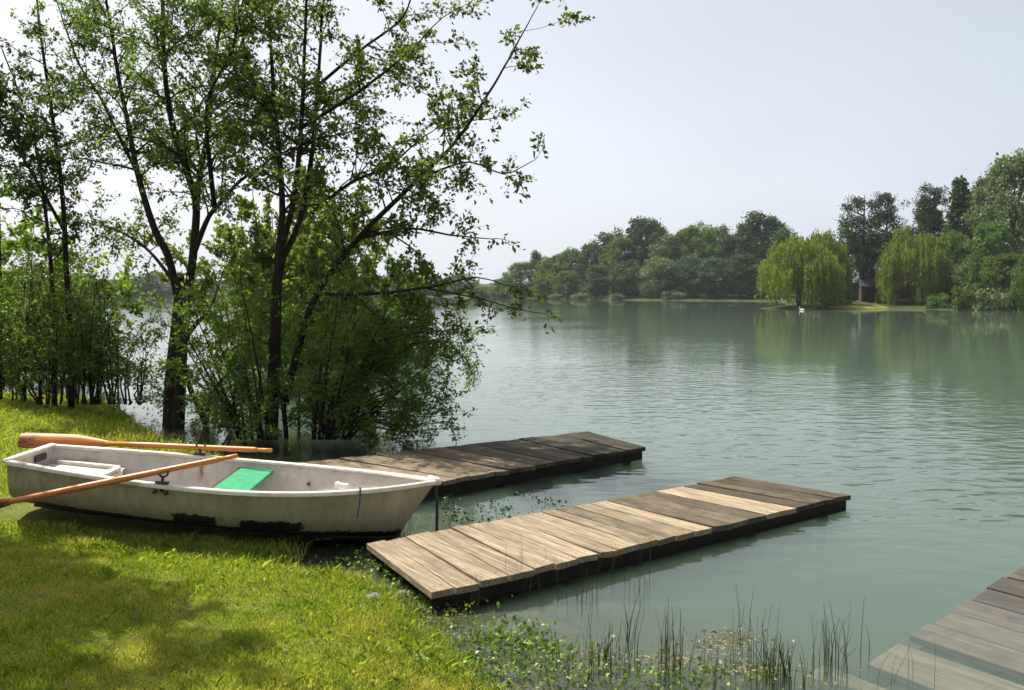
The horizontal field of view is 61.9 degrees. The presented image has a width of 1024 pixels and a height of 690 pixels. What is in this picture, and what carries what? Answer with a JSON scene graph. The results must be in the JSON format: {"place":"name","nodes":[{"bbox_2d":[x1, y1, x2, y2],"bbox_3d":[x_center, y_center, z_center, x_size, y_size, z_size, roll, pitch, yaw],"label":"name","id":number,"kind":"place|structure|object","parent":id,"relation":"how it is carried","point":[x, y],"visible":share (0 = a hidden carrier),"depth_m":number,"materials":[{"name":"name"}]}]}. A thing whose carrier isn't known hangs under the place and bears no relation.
{"place":"outdoors","nodes":[
{"label":"outdoors","id":0,"kind":"place"},
{"bbox_2d":[0,284,1023,689],"bbox_3d":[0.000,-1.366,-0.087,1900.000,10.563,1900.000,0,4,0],"label":"ground","id":1,"kind":"structure","parent":0,"point":[920,534],"depth_m":11.95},
{"bbox_2d":[0,239,74,402],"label":"shrub","id":2,"kind":"object","parent":1,"relation":"on","point":[31,296],"visible":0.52,"depth_m":13.54,"materials":[{"name":"green plant"}]},
{"bbox_2d":[0,266,105,406],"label":"shrub","id":3,"kind":"object","parent":1,"relation":"on","point":[38,370],"visible":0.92,"depth_m":13.07,"materials":[{"name":"green plant"}]},
{"bbox_2d":[0,0,113,407],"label":"slender tree","id":4,"kind":"object","parent":1,"relation":"on","point":[30,189],"visible":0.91,"depth_m":13.41,"materials":[{"name":"green plant"}]},
{"bbox_2d":[18,242,115,403],"bbox_3d":[-7.514,-0.363,14.370,1.431,2.787,2.005,-3,5,-42],"label":"shrub","id":5,"kind":"object","parent":1,"relation":"on","point":[86,297],"visible":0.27,"depth_m":14.16,"materials":[{"name":"green plant"}]},
{"bbox_2d":[0,172,158,392],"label":"round tree","id":6,"kind":"object","parent":1,"relation":"on","point":[19,230],"visible":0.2,"depth_m":19.86,"materials":[{"name":"green plant"}]},
{"bbox_2d":[14,266,152,404],"bbox_3d":[-6.719,-0.151,13.540,2.246,2.264,1.866,0,4,0],"label":"shrub","id":7,"kind":"object","parent":1,"relation":"on","point":[87,338],"visible":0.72,"depth_m":13.19,"materials":[{"name":"green plant"}]},
{"bbox_2d":[57,273,161,404],"bbox_3d":[-6.342,-0.083,13.453,1.501,2.108,1.727,-2,4,-29],"label":"shrub","id":8,"kind":"object","parent":1,"relation":"on","point":[108,378],"visible":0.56,"depth_m":13.27,"materials":[{"name":"green plant"}]},
{"bbox_2d":[92,327,168,421],"bbox_3d":[-5.632,0.437,13.208,1.287,1.482,1.828,0,4,0],"label":"shrub","id":9,"kind":"object","parent":1,"relation":"on","point":[143,371],"visible":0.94,"depth_m":12.90,"materials":[{"name":"green plant"}]},
{"bbox_2d":[112,275,161,295],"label":"leafy tree","id":10,"kind":"object","parent":1,"relation":"on","point":[142,282],"visible":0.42,"depth_m":295.57,"materials":[{"name":"green plant"}]},
{"bbox_2d":[138,271,172,295],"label":"leafy tree","id":11,"kind":"object","parent":1,"relation":"on","point":[153,277],"visible":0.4,"depth_m":298.65,"materials":[{"name":"green plant"}]},
{"bbox_2d":[3,0,326,433],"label":"tall tree","id":12,"kind":"object","parent":1,"relation":"on","point":[178,151],"visible":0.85,"depth_m":12.47,"materials":[{"name":"green plant"}]},
{"bbox_2d":[0,526,417,689],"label":"fallen leaves","id":13,"kind":"object","parent":1,"relation":"on","point":[223,615],"visible":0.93,"depth_m":4.70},
{"bbox_2d":[3,442,441,538],"bbox_3d":[-2.227,1.182,6.856,3.286,0.601,1.192,6,3,-3],"label":"rowing boat","id":14,"kind":"object","parent":1,"relation":"on","point":[287,498],"visible":0.96,"depth_m":6.60,"materials":[{"name":"paint"}]},
{"bbox_2d":[0,453,237,507],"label":"oar","id":15,"kind":"object","parent":14,"relation":"on","point":[103,482],"visible":1,"depth_m":6.17,"materials":[{"name":"brown wood"}]},
{"bbox_2d":[18,433,272,451],"bbox_3d":[-3.182,0.868,7.400,2.224,0.135,0.051,2,-21,1],"label":"oar","id":16,"kind":"object","parent":14,"relation":"on","point":[30,440],"visible":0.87,"depth_m":7.39,"materials":[{"name":"brown wood"}]},
{"bbox_2d":[434,485,438,530],"bbox_3d":[-0.610,1.410,6.944,0.037,0.566,0.061,1,4,14],"label":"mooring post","id":17,"kind":"object","parent":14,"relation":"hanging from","point":[436,508],"visible":0.59,"depth_m":6.91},
{"bbox_2d":[141,156,385,413],"bbox_3d":[-6.816,-1.817,27.147,6.806,8.237,6.672,1,4,19],"label":"round tree","id":18,"kind":"object","parent":1,"relation":"on","point":[317,258],"visible":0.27,"depth_m":25.42,"materials":[{"name":"green plant"}]},
{"bbox_2d":[0,390,553,689],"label":"grass","id":19,"kind":"structure","parent":1,"relation":"on","point":[203,559],"depth_m":4.87,"materials":[{"name":"plant"}]},
{"bbox_2d":[123,236,498,455],"bbox_3d":[-2.791,0.092,11.572,5.230,3.284,3.012,0,4,0],"label":"willow bush","id":20,"kind":"object","parent":1,"relation":"on","point":[352,379],"visible":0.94,"depth_m":10.96,"materials":[{"name":"green plant"}]},
{"bbox_2d":[140,0,594,440],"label":"leaning tree","id":21,"kind":"object","parent":1,"relation":"on","point":[407,53],"visible":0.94,"depth_m":10.92,"materials":[{"name":"green plant"}]},
{"bbox_2d":[321,229,441,394],"bbox_3d":[-4.832,-0.903,28.942,5.043,6.177,4.366,0,4,0],"label":"round tree","id":22,"kind":"object","parent":1,"relation":"on","point":[421,292],"visible":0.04,"depth_m":28.71,"materials":[{"name":"green plant"}]},
{"bbox_2d":[433,273,482,292],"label":"leafy tree","id":23,"kind":"object","parent":1,"relation":"on","point":[449,289],"visible":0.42,"depth_m":295.62,"materials":[{"name":"green plant"}]},
{"bbox_2d":[299,431,645,506],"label":"wooden jetty","id":24,"kind":"object","parent":1,"relation":"on","point":[499,465],"visible":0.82,"depth_m":9.51,"materials":[{"name":"wood"}]},
{"bbox_2d":[463,286,491,296],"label":"leafy tree","id":25,"kind":"object","parent":1,"relation":"on","point":[483,289],"visible":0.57,"depth_m":258.76,"materials":[{"name":"green plant"}]},
{"bbox_2d":[485,278,509,297],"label":"leafy tree","id":26,"kind":"object","parent":1,"relation":"on","point":[495,290],"visible":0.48,"depth_m":248.17,"materials":[{"name":"green plant"}]},
{"bbox_2d":[496,271,523,297],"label":"pointed tree","id":27,"kind":"object","parent":1,"relation":"on","point":[501,294],"visible":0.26,"depth_m":242.48,"materials":[{"name":"green plant"}]},
{"bbox_2d":[500,261,535,296],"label":"leafy tree","id":28,"kind":"object","parent":1,"relation":"on","point":[518,273],"visible":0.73,"depth_m":235.29,"materials":[{"name":"green plant"}]},
{"bbox_2d":[525,249,542,296],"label":"pointed tree","id":29,"kind":"object","parent":1,"relation":"on","point":[535,256],"visible":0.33,"depth_m":234.53,"materials":[{"name":"green plant"}]},
{"bbox_2d":[526,273,563,298],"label":"leafy tree","id":30,"kind":"object","parent":1,"relation":"on","point":[546,281],"visible":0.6,"depth_m":214.41,"materials":[{"name":"green plant"}]},
{"bbox_2d":[532,254,569,297],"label":"leafy tree","id":31,"kind":"object","parent":1,"relation":"on","point":[546,263],"visible":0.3,"depth_m":223.76,"materials":[{"name":"green plant"}]},
{"bbox_2d":[552,252,573,293],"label":"pointed tree","id":32,"kind":"object","parent":1,"relation":"on","point":[558,265],"visible":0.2,"depth_m":222.02,"materials":[{"name":"green plant"}]},
{"bbox_2d":[550,269,582,298],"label":"leafy tree","id":33,"kind":"object","parent":1,"relation":"on","point":[565,275],"visible":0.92,"depth_m":208.42,"materials":[{"name":"green plant"}]},
{"bbox_2d":[557,246,587,295],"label":"leafy tree","id":34,"kind":"object","parent":1,"relation":"on","point":[567,253],"visible":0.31,"depth_m":219.69,"materials":[{"name":"green plant"}]},
{"bbox_2d":[570,292,590,299],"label":"bush","id":35,"kind":"object","parent":1,"relation":"on","point":[579,296],"visible":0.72,"depth_m":194.55,"materials":[{"name":"green plant"}]},
{"bbox_2d":[568,240,601,293],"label":"leafy tree","id":36,"kind":"object","parent":1,"relation":"on","point":[586,254],"visible":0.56,"depth_m":212.98,"materials":[{"name":"green plant"}]},
{"bbox_2d":[577,264,610,297],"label":"leafy tree","id":37,"kind":"object","parent":1,"relation":"on","point":[602,289],"visible":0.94,"depth_m":198.74,"materials":[{"name":"green plant"}]},
{"bbox_2d":[584,620,605,681],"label":"rush","id":38,"kind":"object","parent":1,"relation":"on","point":[591,657],"visible":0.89,"depth_m":4.49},
{"bbox_2d":[589,636,611,674],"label":"rush","id":39,"kind":"object","parent":1,"relation":"on","point":[604,649],"visible":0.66,"depth_m":4.61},
{"bbox_2d":[587,231,620,283],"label":"pointed tree","id":40,"kind":"object","parent":1,"relation":"on","point":[602,237],"visible":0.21,"depth_m":211.72,"materials":[{"name":"green plant"}]},
{"bbox_2d":[367,476,850,612],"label":"wooden jetty","id":41,"kind":"object","parent":1,"relation":"on","point":[439,568],"visible":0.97,"depth_m":6.61,"materials":[{"name":"wood"}]},
{"bbox_2d":[604,225,624,284],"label":"pointed tree","id":42,"kind":"object","parent":1,"relation":"on","point":[619,233],"visible":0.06,"depth_m":209.41,"materials":[{"name":"green plant"}]},
{"bbox_2d":[609,293,625,299],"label":"bush","id":43,"kind":"object","parent":1,"relation":"on","point":[616,296],"visible":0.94,"depth_m":187.90,"materials":[{"name":"green plant"}]},
{"bbox_2d":[597,235,647,289],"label":"leafy tree","id":44,"kind":"object","parent":1,"relation":"on","point":[621,244],"visible":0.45,"depth_m":203.07,"materials":[{"name":"green plant"}]},
{"bbox_2d":[606,259,648,297],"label":"leafy tree","id":45,"kind":"object","parent":1,"relation":"on","point":[623,287],"visible":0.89,"depth_m":191.00,"materials":[{"name":"green plant"}]},
{"bbox_2d":[617,631,637,681],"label":"rush","id":46,"kind":"object","parent":1,"relation":"on","point":[624,658],"visible":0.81,"depth_m":4.45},
{"bbox_2d":[623,623,634,676],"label":"rush","id":47,"kind":"object","parent":1,"relation":"on","point":[631,655],"visible":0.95,"depth_m":4.59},
{"bbox_2d":[617,225,647,290],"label":"pointed tree","id":48,"kind":"object","parent":1,"relation":"on","point":[631,252],"visible":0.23,"depth_m":205.21,"materials":[{"name":"green plant"}]},
{"bbox_2d":[624,584,641,654],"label":"rush","id":49,"kind":"object","parent":1,"relation":"on","point":[630,626],"visible":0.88,"depth_m":4.99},
{"bbox_2d":[619,215,665,287],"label":"leafy tree","id":50,"kind":"object","parent":1,"relation":"on","point":[645,225],"visible":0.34,"depth_m":203.68,"materials":[{"name":"green plant"}]},
{"bbox_2d":[644,224,668,288],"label":"pointed tree","id":51,"kind":"object","parent":1,"relation":"on","point":[659,232],"visible":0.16,"depth_m":202.10,"materials":[{"name":"green plant"}]},
{"bbox_2d":[635,254,683,297],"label":"leafy tree","id":52,"kind":"object","parent":1,"relation":"on","point":[657,269],"visible":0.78,"depth_m":184.79,"materials":[{"name":"green plant"}]},
{"bbox_2d":[646,233,693,288],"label":"leafy tree","id":53,"kind":"object","parent":1,"relation":"on","point":[666,240],"visible":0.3,"depth_m":195.15,"materials":[{"name":"green plant"}]},
{"bbox_2d":[665,596,683,685],"bbox_3d":[0.853,1.558,4.487,0.094,0.468,0.054,1,4,15],"label":"rush","id":54,"kind":"object","parent":1,"relation":"on","point":[673,649],"visible":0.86,"depth_m":4.48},
{"bbox_2d":[662,290,688,299],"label":"bush","id":55,"kind":"object","parent":1,"relation":"on","point":[676,295],"visible":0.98,"depth_m":178.95,"materials":[{"name":"green plant"}]},
{"bbox_2d":[664,229,697,286],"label":"leafy tree","id":56,"kind":"object","parent":1,"relation":"on","point":[679,245],"visible":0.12,"depth_m":196.50,"materials":[{"name":"green plant"}]},
{"bbox_2d":[661,253,714,298],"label":"leafy tree","id":57,"kind":"object","parent":1,"relation":"on","point":[690,262],"visible":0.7,"depth_m":180.78,"materials":[{"name":"green plant"}]},
{"bbox_2d":[662,220,716,288],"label":"leafy tree","id":58,"kind":"object","parent":1,"relation":"on","point":[690,232],"visible":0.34,"depth_m":193.51,"materials":[{"name":"green plant"}]},
{"bbox_2d":[688,224,736,287],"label":"leafy tree","id":59,"kind":"object","parent":1,"relation":"on","point":[707,234],"visible":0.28,"depth_m":189.59,"materials":[{"name":"green plant"}]},
{"bbox_2d":[692,256,738,298],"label":"leafy tree","id":60,"kind":"object","parent":1,"relation":"on","point":[705,276],"visible":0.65,"depth_m":176.23,"materials":[{"name":"green plant"}]},
{"bbox_2d":[709,223,731,288],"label":"pointed tree","id":61,"kind":"object","parent":1,"relation":"on","point":[723,231],"visible":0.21,"depth_m":188.05,"materials":[{"name":"green plant"}]},
{"bbox_2d":[708,232,753,287],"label":"leafy tree","id":62,"kind":"object","parent":1,"relation":"on","point":[727,239],"visible":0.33,"depth_m":184.89,"materials":[{"name":"green plant"}]},
{"bbox_2d":[729,609,739,683],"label":"rush","id":63,"kind":"object","parent":1,"relation":"on","point":[733,653],"visible":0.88,"depth_m":4.60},
{"bbox_2d":[717,253,759,298],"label":"leafy tree","id":64,"kind":"object","parent":1,"relation":"on","point":[740,263],"visible":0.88,"depth_m":172.75,"materials":[{"name":"green plant"}]},
{"bbox_2d":[735,582,752,666],"bbox_3d":[1.314,1.592,4.905,0.130,0.505,0.066,-2,4,-30],"label":"rush","id":65,"kind":"object","parent":1,"relation":"on","point":[740,634],"visible":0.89,"depth_m":4.92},
{"bbox_2d":[727,221,765,282],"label":"leafy tree","id":66,"kind":"object","parent":1,"relation":"on","point":[740,229],"visible":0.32,"depth_m":182.30,"materials":[{"name":"green plant"}]},
{"bbox_2d":[729,208,779,291],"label":"tree","id":67,"kind":"object","parent":1,"relation":"on","point":[753,215],"visible":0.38,"depth_m":181.59,"materials":[{"name":"green plant"}]},
{"bbox_2d":[750,620,763,687],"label":"rush","id":68,"kind":"object","parent":1,"relation":"on","point":[756,657],"visible":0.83,"depth_m":4.53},
{"bbox_2d":[743,261,789,298],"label":"leafy tree","id":69,"kind":"object","parent":1,"relation":"on","point":[752,289],"visible":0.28,"depth_m":170.30,"materials":[{"name":"green plant"}]},
{"bbox_2d":[757,211,780,285],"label":"pointed tree","id":70,"kind":"object","parent":1,"relation":"on","point":[775,225],"visible":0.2,"depth_m":181.72,"materials":[{"name":"plant"}]},
{"bbox_2d":[746,635,803,689],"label":"rush","id":71,"kind":"object","parent":1,"relation":"on","point":[788,655],"visible":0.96,"depth_m":4.43,"materials":[{"name":"plant"}]},
{"bbox_2d":[756,220,798,285],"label":"leafy tree","id":72,"kind":"object","parent":1,"relation":"on","point":[783,232],"visible":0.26,"depth_m":178.75,"materials":[{"name":"green plant"}]},
{"bbox_2d":[754,233,848,307],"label":"weeping willow","id":73,"kind":"object","parent":1,"relation":"on","point":[781,273],"visible":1,"depth_m":92.45,"materials":[{"name":"green plant"}]},
{"bbox_2d":[811,615,828,687],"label":"rush","id":74,"kind":"object","parent":1,"relation":"on","point":[819,657],"visible":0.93,"depth_m":4.61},
{"bbox_2d":[801,228,856,304],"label":"weeping willow","id":75,"kind":"object","parent":1,"relation":"on","point":[837,248],"visible":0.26,"depth_m":98.12,"materials":[{"name":"green plant"}]},
{"bbox_2d":[822,602,839,682],"bbox_3d":[1.748,1.640,4.686,0.082,0.432,0.104,3,5,43],"label":"rush","id":76,"kind":"object","parent":1,"relation":"on","point":[825,678],"visible":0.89,"depth_m":4.70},
{"bbox_2d":[831,633,849,689],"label":"rush","id":77,"kind":"object","parent":1,"relation":"on","point":[838,666],"visible":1,"depth_m":4.54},
{"bbox_2d":[837,605,850,674],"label":"rush","id":78,"kind":"object","parent":1,"relation":"on","point":[845,647],"visible":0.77,"depth_m":4.75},
{"bbox_2d":[835,626,857,689],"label":"rush","id":79,"kind":"object","parent":1,"relation":"on","point":[841,667],"visible":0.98,"depth_m":4.53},
{"bbox_2d":[836,287,858,304],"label":"bush","id":80,"kind":"object","parent":1,"relation":"on","point":[852,294],"visible":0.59,"depth_m":97.25,"materials":[{"name":"green plant"}]},
{"bbox_2d":[831,223,877,299],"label":"leafy tree","id":81,"kind":"object","parent":1,"relation":"on","point":[845,236],"visible":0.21,"depth_m":110.05,"materials":[{"name":"green plant"}]},
{"bbox_2d":[836,195,888,300],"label":"pine tree","id":82,"kind":"object","parent":1,"relation":"on","point":[863,258],"visible":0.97,"depth_m":102.95,"materials":[{"name":"green plant"}]},
{"bbox_2d":[860,596,869,680],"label":"rush","id":83,"kind":"object","parent":1,"relation":"on","point":[860,650],"visible":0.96,"depth_m":4.75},
{"bbox_2d":[856,278,880,299],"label":"cabin","id":84,"kind":"object","parent":1,"relation":"on","point":[867,291],"visible":0.61,"depth_m":102.96,"materials":[{"name":"grey"}]},
{"bbox_2d":[865,289,875,299],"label":"door","id":85,"kind":"structure","parent":84,"relation":"in","point":[869,293],"depth_m":102.92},
{"bbox_2d":[868,191,910,261],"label":"pine tree","id":86,"kind":"object","parent":1,"relation":"on","point":[890,210],"visible":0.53,"depth_m":108.65,"materials":[{"name":"green plant"}]},
{"bbox_2d":[888,272,928,295],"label":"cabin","id":87,"kind":"object","parent":1,"relation":"on","point":[902,292],"visible":0.03,"depth_m":103.66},
{"bbox_2d":[900,282,923,295],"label":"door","id":88,"kind":"structure","parent":87,"relation":"in","point":[902,292],"depth_m":103.63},
{"bbox_2d":[874,224,955,305],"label":"weeping willow","id":89,"kind":"object","parent":1,"relation":"on","point":[921,258],"visible":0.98,"depth_m":97.09,"materials":[{"name":"green plant"}]},
{"bbox_2d":[904,207,949,242],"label":"leafy tree","id":90,"kind":"object","parent":1,"relation":"on","point":[919,219],"visible":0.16,"depth_m":115.80,"materials":[{"name":"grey plant"}]},
{"bbox_2d":[910,182,950,240],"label":"pine tree","id":91,"kind":"object","parent":1,"relation":"on","point":[925,203],"visible":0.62,"depth_m":114.32,"materials":[{"name":"green plant"}]},
{"bbox_2d":[924,292,951,307],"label":"bush","id":92,"kind":"object","parent":1,"relation":"on","point":[934,301],"visible":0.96,"depth_m":92.28,"materials":[{"name":"green plant"}]},
{"bbox_2d":[931,229,968,300],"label":"leafy tree","id":93,"kind":"object","parent":1,"relation":"on","point":[953,249],"visible":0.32,"depth_m":99.42,"materials":[{"name":"green plant"}]},
{"bbox_2d":[941,175,980,284],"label":"spruce tree","id":94,"kind":"object","parent":1,"relation":"on","point":[958,197],"visible":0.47,"depth_m":104.69,"materials":[{"name":"green plant"}]},
{"bbox_2d":[950,252,986,301],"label":"leafy tree","id":95,"kind":"object","parent":1,"relation":"on","point":[960,270],"visible":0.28,"depth_m":94.22,"materials":[{"name":"green plant"}]},
{"bbox_2d":[950,282,987,309],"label":"bush","id":96,"kind":"object","parent":1,"relation":"on","point":[958,302],"visible":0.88,"depth_m":89.40,"materials":[{"name":"green plant"}]},
{"bbox_2d":[963,165,1010,252],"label":"leafy tree","id":97,"kind":"object","parent":1,"relation":"on","point":[981,182],"visible":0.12,"depth_m":105.99,"materials":[{"name":"green plant"}]},
{"bbox_2d":[957,218,1022,305],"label":"leafy tree","id":98,"kind":"object","parent":1,"relation":"on","point":[991,236],"visible":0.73,"depth_m":91.83,"materials":[{"name":"green plant"}]},
{"bbox_2d":[960,148,1023,287],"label":"leafy tree","id":99,"kind":"object","parent":1,"relation":"on","point":[1009,173],"visible":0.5,"depth_m":95.26,"materials":[{"name":"green plant"}]},
{"bbox_2d":[972,286,1017,310],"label":"bush","id":100,"kind":"object","parent":1,"relation":"on","point":[998,297],"visible":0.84,"depth_m":86.60,"materials":[{"name":"green plant"}]},
{"bbox_2d":[977,252,1022,302],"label":"leafy tree","id":101,"kind":"object","parent":1,"relation":"on","point":[1002,272],"visible":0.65,"depth_m":88.97,"materials":[{"name":"green plant"}]},
{"bbox_2d":[999,289,1023,310],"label":"bush","id":102,"kind":"object","parent":1,"relation":"on","point":[1011,304],"visible":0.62,"depth_m":85.00,"materials":[{"name":"green plant"}]},
{"bbox_2d":[1008,250,1023,310],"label":"leafy tree","id":103,"kind":"object","parent":1,"relation":"on","point":[1017,291],"visible":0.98,"depth_m":83.89,"materials":[{"name":"green plant"}]},
{"bbox_2d":[0,0,1023,283],"label":"sky","id":104,"kind":"structure","parent":0,"point":[680,113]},
{"bbox_2d":[2,297,1023,484],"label":"lake","id":105,"kind":"structure","parent":0,"point":[716,339],"depth_m":28.65,"materials":[{"name":"liquid"}]},
{"bbox_2d":[430,489,570,529],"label":"floating weeds","id":106,"kind":"object","parent":105,"relation":"on","point":[468,520],"visible":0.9,"depth_m":7.80,"materials":[{"name":"green plant"}]},
{"bbox_2d":[260,537,862,689],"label":"water weeds","id":107,"kind":"object","parent":105,"relation":"on","point":[490,636],"visible":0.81,"depth_m":4.62,"materials":[{"name":"green plant"}]},
{"bbox_2d":[416,606,815,680],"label":"plant litter","id":108,"kind":"object","parent":105,"relation":"on","point":[712,636],"visible":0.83,"depth_m":4.69,"materials":[{"name":"plant"}]},
{"bbox_2d":[805,566,1023,689],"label":"sunken jetty","id":109,"kind":"object","parent":105,"relation":"in","point":[985,628],"visible":0.91,"depth_m":4.94,"materials":[{"name":"wood"}]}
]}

